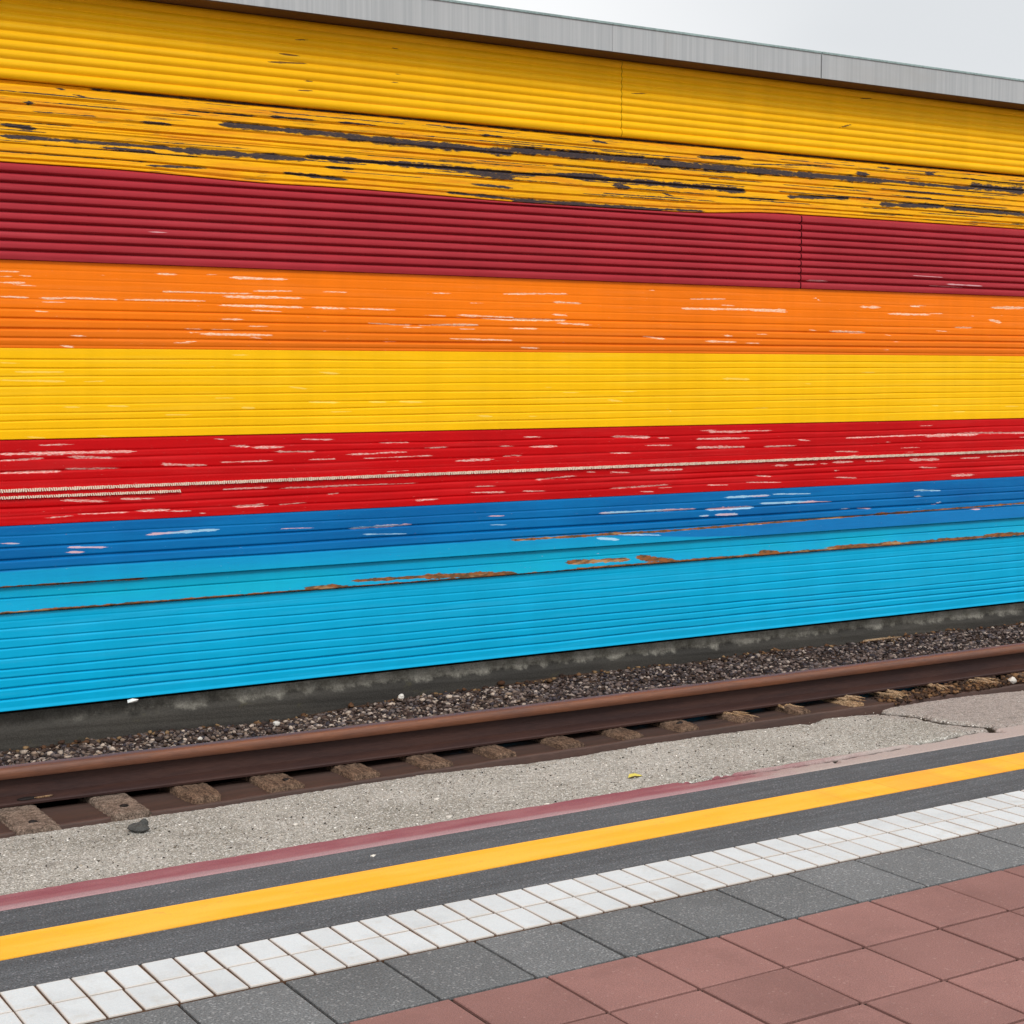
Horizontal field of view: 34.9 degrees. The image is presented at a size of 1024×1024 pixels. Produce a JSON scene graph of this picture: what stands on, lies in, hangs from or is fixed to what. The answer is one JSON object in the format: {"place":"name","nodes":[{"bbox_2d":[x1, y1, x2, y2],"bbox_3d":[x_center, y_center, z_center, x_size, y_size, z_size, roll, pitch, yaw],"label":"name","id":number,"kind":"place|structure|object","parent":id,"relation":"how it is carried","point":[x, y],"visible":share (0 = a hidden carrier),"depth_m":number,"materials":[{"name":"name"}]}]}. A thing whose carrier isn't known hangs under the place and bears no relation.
{"place":"outdoors","nodes":[
{"label":"outdoors","id":0,"kind":"place"},
{"bbox_2d":[33,750,448,808],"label":"ground","id":1,"kind":"structure","parent":0,"point":[72,801],"depth_m":6.76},
{"bbox_2d":[0,0,1023,751],"bbox_3d":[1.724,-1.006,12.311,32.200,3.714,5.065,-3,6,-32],"label":"painted wall","id":2,"kind":"structure","parent":1,"relation":"on","point":[358,352],"depth_m":8.29,"materials":[{"name":"multicoloured"}]},
{"bbox_2d":[127,698,137,702],"bbox_3d":[-1.741,0.868,7.466,0.058,0.025,0.038,-3,6,-32],"label":"paper scrap","id":3,"kind":"object","parent":2,"relation":"attached to","point":[132,700],"visible":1,"depth_m":7.46,"materials":[{"name":"white paper"}]},
{"bbox_2d":[0,691,1023,895],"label":"concrete ledge","id":4,"kind":"object","parent":1,"relation":"on","point":[995,712],"visible":1,"depth_m":6.20,"materials":[{"name":"grey concrete"}]},
{"bbox_2d":[127,818,149,832],"bbox_3d":[-1.305,1.102,5.703,0.074,0.050,0.072,4,6,39],"label":"stone","id":5,"kind":"object","parent":4,"relation":"on","point":[141,826],"visible":1,"depth_m":5.69,"materials":[{"name":"grey stone"}]},
{"bbox_2d":[0,725,1023,910],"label":"kerb stripe","id":6,"kind":"object","parent":4,"relation":"on","point":[119,883],"visible":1,"depth_m":5.75,"materials":[{"name":"paint"}]},
{"bbox_2d":[628,773,641,777],"bbox_3d":[0.486,1.047,6.468,0.082,0.015,0.034,-5,7,-44],"label":"leaf","id":7,"kind":"object","parent":4,"relation":"on","point":[632,774],"visible":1,"depth_m":6.46,"materials":[{"name":"yellow plant"}]},
{"bbox_2d":[0,671,1023,837],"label":"base plate","id":8,"kind":"object","parent":1,"relation":"on","point":[81,814],"visible":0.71,"depth_m":7.10,"materials":[{"name":"brown metal"}]},
{"bbox_2d":[0,804,61,835],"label":"sleeper","id":9,"kind":"object","parent":8,"relation":"on","point":[19,820],"visible":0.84,"depth_m":5.98,"materials":[{"name":"brown concrete"}]},
{"bbox_2d":[78,792,151,821],"bbox_3d":[-1.535,1.144,6.275,0.148,0.094,0.461,-3,6,-32],"label":"sleeper","id":10,"kind":"object","parent":8,"relation":"on","point":[122,806],"visible":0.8,"depth_m":6.17,"materials":[{"name":"brown concrete"}]},
{"bbox_2d":[156,782,220,803],"bbox_3d":[-1.280,1.129,6.480,0.147,0.090,0.404,-3,6,-32],"label":"sleeper","id":11,"kind":"object","parent":8,"relation":"on","point":[199,793],"visible":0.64,"depth_m":6.38,"materials":[{"name":"brown wood"}]},
{"bbox_2d":[232,772,304,792],"bbox_3d":[-1.000,1.113,6.654,0.152,0.093,0.404,-3,6,-32],"label":"sleeper","id":12,"kind":"object","parent":8,"relation":"on","point":[275,782],"visible":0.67,"depth_m":6.54,"materials":[{"name":"brown wood"}]},
{"bbox_2d":[313,762,379,780],"bbox_3d":[-0.698,1.098,6.839,0.130,0.090,0.400,-3,6,-32],"label":"sleeper","id":13,"kind":"object","parent":8,"relation":"on","point":[356,771],"visible":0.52,"depth_m":6.73,"materials":[{"name":"brown wood"}]},
{"bbox_2d":[383,753,452,769],"bbox_3d":[-0.409,1.083,7.018,0.131,0.090,0.398,-3,6,-32],"label":"sleeper","id":14,"kind":"object","parent":8,"relation":"on","point":[427,761],"visible":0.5,"depth_m":6.90,"materials":[{"name":"brown wood"}]},
{"bbox_2d":[449,744,515,759],"bbox_3d":[-0.129,1.068,7.192,0.126,0.090,0.400,-3,6,-32],"label":"sleeper","id":15,"kind":"object","parent":8,"relation":"on","point":[493,751],"visible":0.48,"depth_m":7.07,"materials":[{"name":"brown wood"}]},
{"bbox_2d":[530,735,584,749],"bbox_3d":[0.168,1.052,7.377,0.124,0.090,0.400,-3,6,-32],"label":"sleeper","id":16,"kind":"object","parent":8,"relation":"on","point":[561,742],"visible":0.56,"depth_m":7.25,"materials":[{"name":"brown wood"}]},
{"bbox_2d":[590,727,643,740],"bbox_3d":[0.448,1.037,7.551,0.126,0.090,0.400,-3,6,-32],"label":"sleeper","id":17,"kind":"object","parent":8,"relation":"on","point":[620,733],"visible":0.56,"depth_m":7.43,"materials":[{"name":"brown wood"}]},
{"bbox_2d":[648,719,698,731],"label":"sleeper","id":18,"kind":"object","parent":8,"relation":"on","point":[678,725],"visible":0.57,"depth_m":7.60,"materials":[{"name":"brown wood"}]},
{"bbox_2d":[707,711,756,722],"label":"sleeper","id":19,"kind":"object","parent":8,"relation":"on","point":[737,716],"visible":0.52,"depth_m":7.79,"materials":[{"name":"brown wood"}]},
{"bbox_2d":[764,703,810,714],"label":"sleeper","id":20,"kind":"object","parent":8,"relation":"on","point":[789,708],"visible":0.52,"depth_m":7.97,"materials":[{"name":"brown wood"}]},
{"bbox_2d":[822,695,865,706],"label":"sleeper","id":21,"kind":"object","parent":8,"relation":"on","point":[845,700],"visible":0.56,"depth_m":8.20,"materials":[{"name":"brown wood"}]},
{"bbox_2d":[865,689,908,699],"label":"sleeper","id":22,"kind":"object","parent":8,"relation":"on","point":[893,693],"visible":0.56,"depth_m":8.35,"materials":[{"name":"brown wood"}]},
{"bbox_2d":[914,683,954,693],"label":"sleeper","id":23,"kind":"object","parent":8,"relation":"on","point":[930,685],"visible":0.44,"depth_m":8.53,"materials":[{"name":"brown wood"}]},
{"bbox_2d":[871,672,1023,705],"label":"dirt crumbs","id":24,"kind":"object","parent":8,"relation":"on","point":[966,685],"visible":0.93,"depth_m":8.47,"materials":[{"name":"gravel"}]},
{"bbox_2d":[953,677,999,687],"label":"sleeper","id":25,"kind":"object","parent":8,"relation":"on","point":[982,680],"visible":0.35,"depth_m":8.67,"materials":[{"name":"brown wood"}]},
{"bbox_2d":[995,672,1023,676],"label":"sleeper","id":26,"kind":"object","parent":8,"relation":"on","point":[1020,673],"visible":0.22,"depth_m":8.91,"materials":[{"name":"brown wood"}]},
{"bbox_2d":[1008,677,1016,683],"bbox_3d":[2.670,0.896,8.678,0.047,0.038,0.044,-1,5,-6],"label":"rubble stone","id":27,"kind":"object","parent":8,"relation":"on","point":[1012,680],"visible":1,"depth_m":8.66,"materials":[{"name":"white stone"}]},
{"bbox_2d":[5,622,1023,763],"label":"ballast bed","id":28,"kind":"object","parent":1,"relation":"on","point":[538,680],"visible":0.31,"depth_m":8.70,"materials":[{"name":"grey gravel"}]},
{"bbox_2d":[0,643,1023,807],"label":"rail","id":29,"kind":"object","parent":28,"relation":"on","point":[64,779],"visible":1,"depth_m":7.15,"materials":[{"name":"metal"}]},
{"bbox_2d":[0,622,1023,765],"bbox_3d":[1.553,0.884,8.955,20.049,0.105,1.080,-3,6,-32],"label":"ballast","id":30,"kind":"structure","parent":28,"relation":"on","point":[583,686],"depth_m":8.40,"materials":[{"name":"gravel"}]},
{"bbox_2d":[273,721,279,726],"bbox_3d":[-1.097,0.989,7.594,0.034,0.026,0.029,-3,6,-32],"label":"pebble","id":31,"kind":"object","parent":30,"relation":"on","point":[276,723],"visible":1,"depth_m":7.58,"materials":[{"name":"white stone"}]},
{"bbox_2d":[863,636,900,641],"bbox_3d":[2.240,0.767,9.839,0.330,0.015,0.025,-3,6,-33],"label":"pale stick","id":32,"kind":"object","parent":30,"relation":"on","point":[879,638],"visible":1,"depth_m":9.82,"materials":[{"name":"beige wood"}]},
{"bbox_2d":[180,919,1022,1023],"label":"platform base","id":33,"kind":"object","parent":1,"relation":"on","point":[469,1012],"depth_m":4.16,"materials":[{"name":"concrete"}]},
{"bbox_2d":[0,769,1023,991],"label":"paving strip","id":34,"kind":"object","parent":33,"relation":"on","point":[61,964],"depth_m":5.08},
{"bbox_2d":[0,735,1023,935],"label":"paving strip","id":35,"kind":"object","parent":33,"relation":"on","point":[59,913],"depth_m":5.57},
{"bbox_2d":[0,790,1023,1023],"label":"white tile strip","id":36,"kind":"object","parent":33,"relation":"on","point":[111,998],"visible":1,"depth_m":4.80,"materials":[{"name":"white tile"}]},
{"bbox_2d":[90,824,1023,1023],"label":"grey slab row","id":37,"kind":"object","parent":33,"relation":"on","point":[348,995],"visible":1,"depth_m":4.61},
{"bbox_2d":[349,865,1023,1023],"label":"red slab paving","id":38,"kind":"structure","parent":33,"relation":"on","point":[903,963],"depth_m":4.33,"materials":[{"name":"red tile"}]},
{"bbox_2d":[0,711,1007,888],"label":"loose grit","id":39,"kind":"object","parent":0,"point":[472,794],"visible":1,"depth_m":6.20,"materials":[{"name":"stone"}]},
{"bbox_2d":[458,0,1023,78],"label":"sky","id":40,"kind":"structure","parent":0,"point":[976,36],"materials":[{"name":"white"}]},
{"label":"paving strip","id":41,"kind":"structure","parent":0,"visible":0},
{"bbox_2d":[0,752,1023,960],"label":"yellow line","id":42,"kind":"object","parent":41,"relation":"on","point":[22,944],"depth_m":5.32,"materials":[{"name":"paint"}]}
]}

